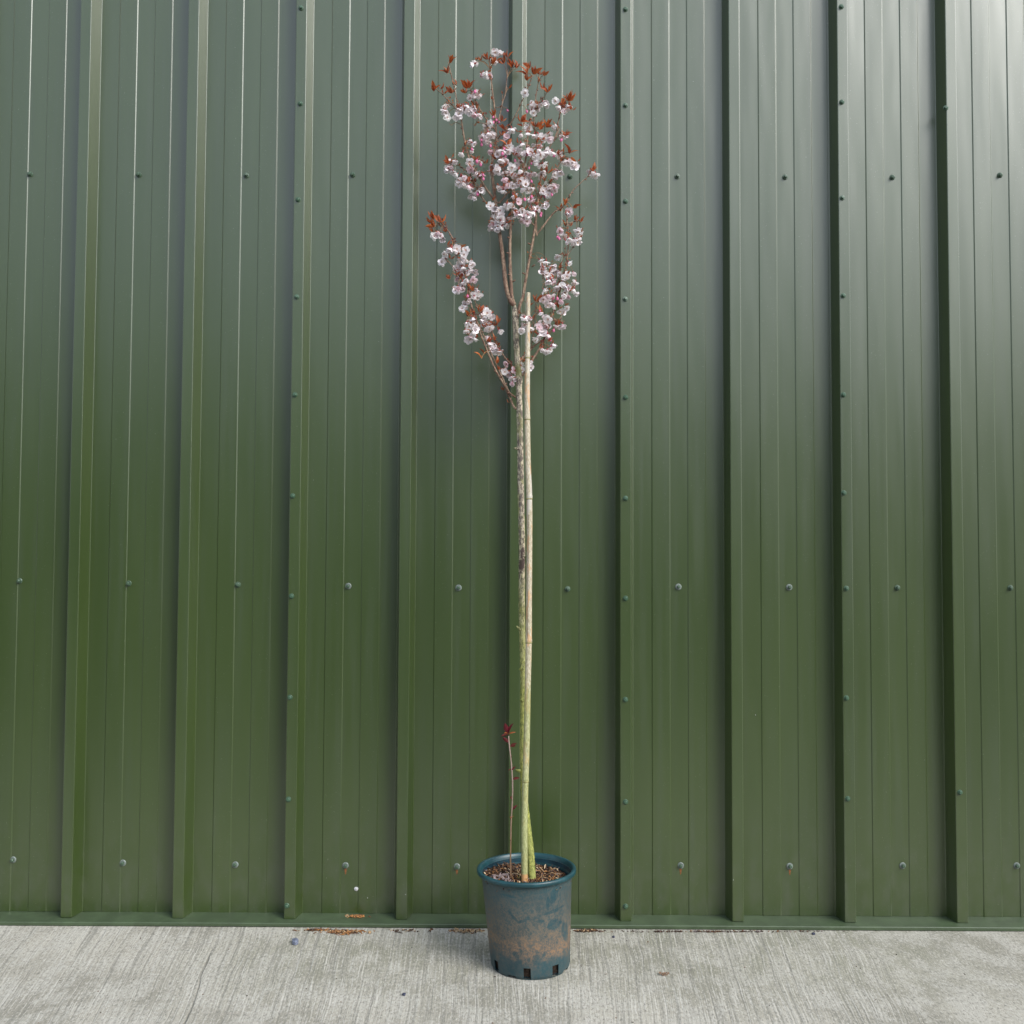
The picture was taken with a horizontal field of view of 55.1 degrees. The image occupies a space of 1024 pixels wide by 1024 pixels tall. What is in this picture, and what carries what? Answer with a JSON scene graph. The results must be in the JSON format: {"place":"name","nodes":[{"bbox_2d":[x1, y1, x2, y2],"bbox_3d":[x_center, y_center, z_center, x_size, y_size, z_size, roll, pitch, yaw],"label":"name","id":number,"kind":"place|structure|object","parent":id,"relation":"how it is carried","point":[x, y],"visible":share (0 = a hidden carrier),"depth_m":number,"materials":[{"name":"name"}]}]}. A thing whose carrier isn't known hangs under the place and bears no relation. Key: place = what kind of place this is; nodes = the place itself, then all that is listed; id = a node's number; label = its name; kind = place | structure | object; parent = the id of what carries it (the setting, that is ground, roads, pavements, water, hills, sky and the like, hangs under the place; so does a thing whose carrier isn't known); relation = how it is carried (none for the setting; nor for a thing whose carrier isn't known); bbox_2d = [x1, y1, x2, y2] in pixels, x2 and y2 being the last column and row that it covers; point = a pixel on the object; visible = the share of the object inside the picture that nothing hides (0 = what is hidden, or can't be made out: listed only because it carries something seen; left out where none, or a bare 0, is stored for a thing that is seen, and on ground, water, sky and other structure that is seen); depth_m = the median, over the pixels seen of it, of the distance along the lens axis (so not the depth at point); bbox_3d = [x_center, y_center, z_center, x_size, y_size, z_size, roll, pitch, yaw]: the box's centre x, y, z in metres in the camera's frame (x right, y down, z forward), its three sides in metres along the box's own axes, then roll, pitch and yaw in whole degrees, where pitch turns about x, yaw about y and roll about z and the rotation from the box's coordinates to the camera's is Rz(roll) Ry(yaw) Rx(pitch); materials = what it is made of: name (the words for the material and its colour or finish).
{"place":"outdoors","nodes":[
{"label":"outdoors","id":0,"kind":"place"},
{"bbox_2d":[0,925,1023,1023],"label":"ground","id":1,"kind":"structure","parent":0,"point":[435,975],"depth_m":2.55,"materials":[{"name":"concrete"}]},
{"bbox_2d":[292,938,298,944],"bbox_3d":[-0.612,1.213,2.771,0.018,0.014,0.031,1,-2,-14],"label":"stone","id":2,"kind":"object","parent":1,"relation":"on","point":[295,941],"visible":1,"depth_m":2.76,"materials":[{"name":"grey stone"}]},
{"bbox_2d":[294,928,331,931],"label":"leaf litter","id":3,"kind":"object","parent":1,"relation":"on","point":[317,929],"visible":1,"depth_m":2.86,"materials":[{"name":"brown plant"}]},
{"bbox_2d":[313,928,374,934],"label":"leaf litter","id":4,"kind":"object","parent":1,"relation":"on","point":[344,931],"visible":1,"depth_m":2.85,"materials":[{"name":"brown plant"}]},
{"bbox_2d":[388,928,432,931],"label":"leaf litter","id":5,"kind":"object","parent":1,"relation":"on","point":[410,929],"visible":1,"depth_m":2.87,"materials":[{"name":"brown plant"}]},
{"bbox_2d":[448,927,484,933],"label":"leaf litter","id":6,"kind":"object","parent":1,"relation":"on","point":[464,930],"visible":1,"depth_m":2.86,"materials":[{"name":"brown plant"}]},
{"bbox_2d":[0,0,1023,930],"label":"metal wall","id":7,"kind":"structure","parent":1,"relation":"on","point":[258,562],"depth_m":3.01,"materials":[{"name":"green metal"}]},
{"bbox_2d":[345,914,369,917],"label":"leaf litter","id":8,"kind":"object","parent":7,"relation":"on","point":[357,916],"visible":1,"depth_m":2.94,"materials":[{"name":"brown plant"}]},
{"bbox_2d":[477,852,575,979],"bbox_3d":[0.038,1.088,2.649,0.268,0.258,0.266,0,-2,0],"label":"plant pot","id":9,"kind":"object","parent":1,"relation":"on","point":[528,925],"visible":0.97,"depth_m":2.55,"materials":[{"name":"teal plastic"}]},
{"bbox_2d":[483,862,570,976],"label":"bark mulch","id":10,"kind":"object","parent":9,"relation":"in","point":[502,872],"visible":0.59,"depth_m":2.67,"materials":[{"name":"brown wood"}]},
{"bbox_2d":[502,723,518,877],"bbox_3d":[0.000,0.784,2.655,0.046,0.430,0.054,-1,-2,22],"label":"cherry shoot","id":11,"kind":"object","parent":10,"relation":"on","point":[506,728],"visible":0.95,"depth_m":2.65,"materials":[{"name":"brown plant"}]},
{"bbox_2d":[426,48,599,878],"bbox_3d":[0.003,-0.192,2.816,0.513,2.415,0.248,0,-2,0],"label":"cherry tree","id":12,"kind":"object","parent":10,"relation":"on","point":[497,225],"visible":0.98,"depth_m":2.87,"materials":[{"name":"pink plant"}]},
{"bbox_2d":[521,292,532,882],"bbox_3d":[0.042,0.190,2.715,0.028,1.645,0.146,0,-2,0],"label":"bamboo cane","id":13,"kind":"object","parent":10,"relation":"on","point":[525,784],"visible":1,"depth_m":2.70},
{"bbox_2d":[573,928,605,932],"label":"leaf litter","id":14,"kind":"object","parent":1,"relation":"on","point":[585,930],"visible":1,"depth_m":2.87,"materials":[{"name":"brown plant"}]},
{"bbox_2d":[595,930,843,932],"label":"leaf litter","id":15,"kind":"object","parent":1,"relation":"on","point":[705,931],"visible":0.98,"depth_m":2.87,"materials":[{"name":"brown plant"}]}
]}

